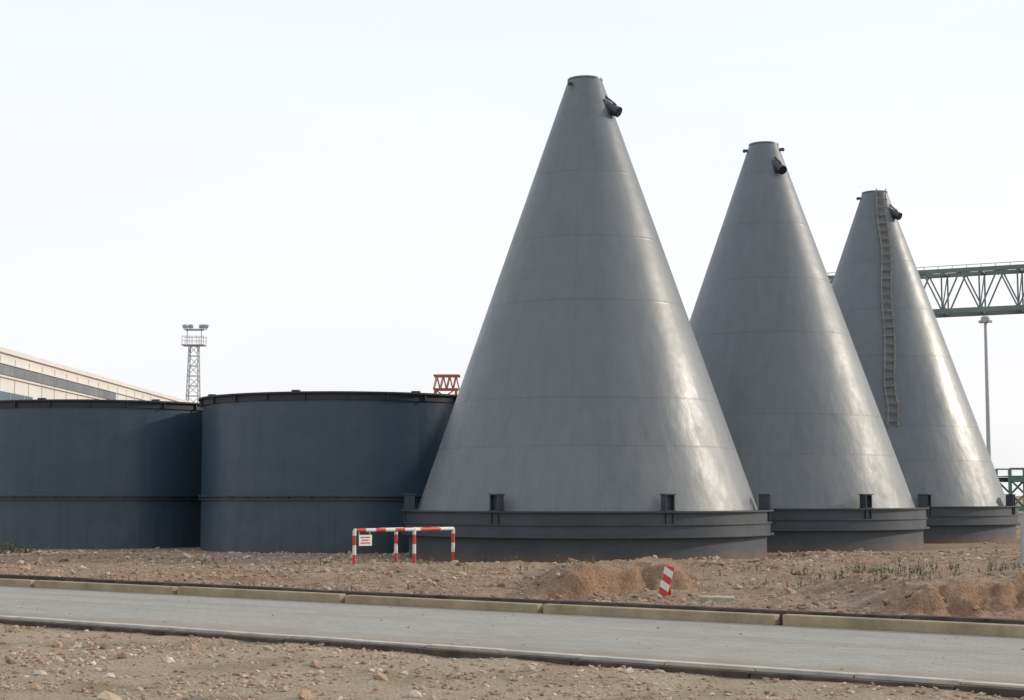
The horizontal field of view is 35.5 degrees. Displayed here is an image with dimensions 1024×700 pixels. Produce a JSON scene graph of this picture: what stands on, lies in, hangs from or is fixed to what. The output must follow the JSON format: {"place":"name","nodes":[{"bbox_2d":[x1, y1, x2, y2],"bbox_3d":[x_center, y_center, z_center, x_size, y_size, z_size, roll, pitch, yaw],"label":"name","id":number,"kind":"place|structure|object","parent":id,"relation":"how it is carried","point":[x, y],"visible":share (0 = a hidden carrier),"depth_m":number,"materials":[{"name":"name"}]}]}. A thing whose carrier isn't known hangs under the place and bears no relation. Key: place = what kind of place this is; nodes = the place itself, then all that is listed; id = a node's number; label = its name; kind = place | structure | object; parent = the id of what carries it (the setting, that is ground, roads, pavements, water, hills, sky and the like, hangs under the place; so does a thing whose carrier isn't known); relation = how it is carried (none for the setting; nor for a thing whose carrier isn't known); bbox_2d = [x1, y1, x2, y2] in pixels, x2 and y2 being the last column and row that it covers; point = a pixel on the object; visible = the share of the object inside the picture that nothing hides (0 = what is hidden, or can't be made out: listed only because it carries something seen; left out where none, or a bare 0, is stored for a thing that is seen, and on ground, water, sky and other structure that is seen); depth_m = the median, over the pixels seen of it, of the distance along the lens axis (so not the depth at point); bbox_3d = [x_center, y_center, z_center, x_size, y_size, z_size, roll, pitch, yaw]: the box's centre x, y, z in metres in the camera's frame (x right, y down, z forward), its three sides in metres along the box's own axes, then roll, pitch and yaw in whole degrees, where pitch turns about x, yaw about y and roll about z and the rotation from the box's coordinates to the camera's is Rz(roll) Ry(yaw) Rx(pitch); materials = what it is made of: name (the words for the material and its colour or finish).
{"place":"outdoors","nodes":[
{"label":"outdoors","id":0,"kind":"place"},
{"bbox_2d":[181,324,208,402],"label":"floodlight tower","id":1,"kind":"structure","parent":0,"point":[190,346],"depth_m":225.47,"materials":[{"name":"metal"}]},
{"bbox_2d":[0,496,1023,699],"bbox_3d":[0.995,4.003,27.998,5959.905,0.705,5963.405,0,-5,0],"label":"ground","id":2,"kind":"structure","parent":0,"point":[1003,598],"depth_m":23.09,"materials":[{"name":"soil"}]},
{"bbox_2d":[0,352,176,401],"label":"walls","id":3,"kind":"structure","parent":2,"relation":"on","point":[7,385],"depth_m":149.40,"materials":[{"name":"beige metal"}]},
{"bbox_2d":[0,391,32,399],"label":"window band","id":4,"kind":"object","parent":3,"relation":"attached to","point":[4,395],"depth_m":137.35,"materials":[{"name":"blue glass"}]},
{"bbox_2d":[3,364,109,399],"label":"mullions","id":5,"kind":"object","parent":3,"relation":"attached to","point":[50,383],"visible":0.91,"depth_m":148.61,"materials":[{"name":"grey metal"}]},
{"bbox_2d":[0,364,115,399],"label":"window band","id":6,"kind":"object","parent":3,"relation":"attached to","point":[92,391],"depth_m":149.64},
{"bbox_2d":[0,356,150,400],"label":"cladding ribs","id":7,"kind":"object","parent":3,"relation":"attached to","point":[77,382],"visible":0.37,"depth_m":150.38,"materials":[{"name":"beige metal"}]},
{"bbox_2d":[0,347,189,401],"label":"parapet coping","id":8,"kind":"object","parent":3,"relation":"on","point":[50,363],"visible":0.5,"depth_m":159.29,"materials":[{"name":"beige metal"}]},
{"bbox_2d":[0,398,202,548],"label":"steel storage tank","id":9,"kind":"object","parent":2,"relation":"on","point":[96,474],"visible":0.69,"depth_m":51.05,"materials":[{"name":"metal"}]},
{"bbox_2d":[198,390,457,553],"bbox_3d":[-5.280,4.135,51.336,9.480,5.130,9.480,0,-5,0],"label":"steel storage tank","id":10,"kind":"object","parent":2,"relation":"on","point":[296,471],"visible":0.67,"depth_m":47.09,"materials":[{"name":"metal"}]},
{"bbox_2d":[352,527,454,563],"bbox_3d":[-2.520,4.706,37.772,3.076,1.019,0.604,4,-6,-34],"label":"striped safety barrier","id":11,"kind":"object","parent":2,"relation":"on","point":[365,540],"visible":0.87,"depth_m":37.59,"materials":[{"name":"metal"}]},
{"bbox_2d":[433,374,459,394],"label":"red lattice crane","id":12,"kind":"object","parent":2,"relation":"on","point":[443,377],"visible":0.32,"depth_m":199.22,"materials":[{"name":"paint"}]},
{"bbox_2d":[0,528,1023,699],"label":"rubble stones","id":13,"kind":"object","parent":2,"relation":"on","point":[302,694],"visible":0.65,"depth_m":18.05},
{"bbox_2d":[0,574,1023,637],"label":"kerb","id":14,"kind":"structure","parent":2,"relation":"on","point":[999,627],"depth_m":22.26,"materials":[{"name":"beige concrete"}]},
{"bbox_2d":[0,615,1023,697],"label":"kerb","id":15,"kind":"structure","parent":2,"relation":"on","point":[1010,690],"depth_m":16.49,"materials":[{"name":"concrete"}]},
{"bbox_2d":[0,540,1023,601],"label":"weeds","id":16,"kind":"object","parent":2,"relation":"on","point":[11,549],"visible":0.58,"depth_m":31.11,"materials":[{"name":"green plant"}]},
{"bbox_2d":[402,75,773,562],"bbox_3d":[2.070,-0.819,44.757,10.220,13.810,10.220,0,-5,0],"label":"conical steel silo","id":17,"kind":"object","parent":2,"relation":"on","point":[586,421],"visible":1,"depth_m":41.61,"materials":[{"name":"grey paint"}]},
{"bbox_2d":[658,565,673,596],"bbox_3d":[2.533,3.864,26.455,0.284,0.615,0.262,0,-5,0],"label":"striped marker post","id":18,"kind":"object","parent":2,"relation":"on","point":[665,588],"visible":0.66,"depth_m":26.33,"materials":[{"name":"red plastic"}]},
{"bbox_2d":[697,595,735,602],"bbox_3d":[3.167,3.854,24.755,0.624,0.100,0.397,4,-4,-11],"label":"concrete slab","id":19,"kind":"object","parent":2,"relation":"on","point":[712,598],"depth_m":24.59,"materials":[{"name":"beige concrete"}]},
{"bbox_2d":[689,141,929,551],"bbox_3d":[8.450,-0.061,53.122,10.220,13.810,10.220,0,-5,0],"label":"conical steel silo","id":20,"kind":"object","parent":2,"relation":"on","point":[806,426],"visible":0.61,"depth_m":50.15,"materials":[{"name":"grey paint"}]},
{"bbox_2d":[831,188,1020,543],"bbox_3d":[14.120,0.715,61.687,10.220,13.811,10.220,0,-5,0],"label":"conical steel silo","id":21,"kind":"object","parent":2,"relation":"on","point":[924,408],"visible":0.61,"depth_m":58.89,"materials":[{"name":"grey paint"}]},
{"bbox_2d":[828,261,1023,317],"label":"gantry crane","id":22,"kind":"object","parent":2,"relation":"on","point":[943,311],"visible":0.42,"depth_m":120.68,"materials":[{"name":"green paint"}]},
{"bbox_2d":[978,315,991,457],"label":"lamp mast","id":23,"kind":"object","parent":2,"relation":"on","point":[985,319],"visible":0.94,"depth_m":100.14,"materials":[{"name":"metal"}]},
{"bbox_2d":[995,468,1023,510],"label":"green steel trestle","id":24,"kind":"object","parent":2,"relation":"on","point":[1010,479],"visible":0.4,"depth_m":87.72,"materials":[{"name":"paint"}]},
{"bbox_2d":[1019,513,1023,564],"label":"bollard post","id":25,"kind":"object","parent":2,"relation":"on","point":[1022,535],"visible":0.87,"depth_m":37.22,"materials":[{"name":"metal"}]},
{"bbox_2d":[0,586,1023,683],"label":"road","id":26,"kind":"structure","parent":0,"point":[971,657],"depth_m":19.28,"materials":[{"name":"grey asphalt"}]},
{"bbox_2d":[0,0,1023,495],"label":"sky","id":27,"kind":"structure","parent":0,"point":[338,190],"materials":[{"name":"white"}]}
]}

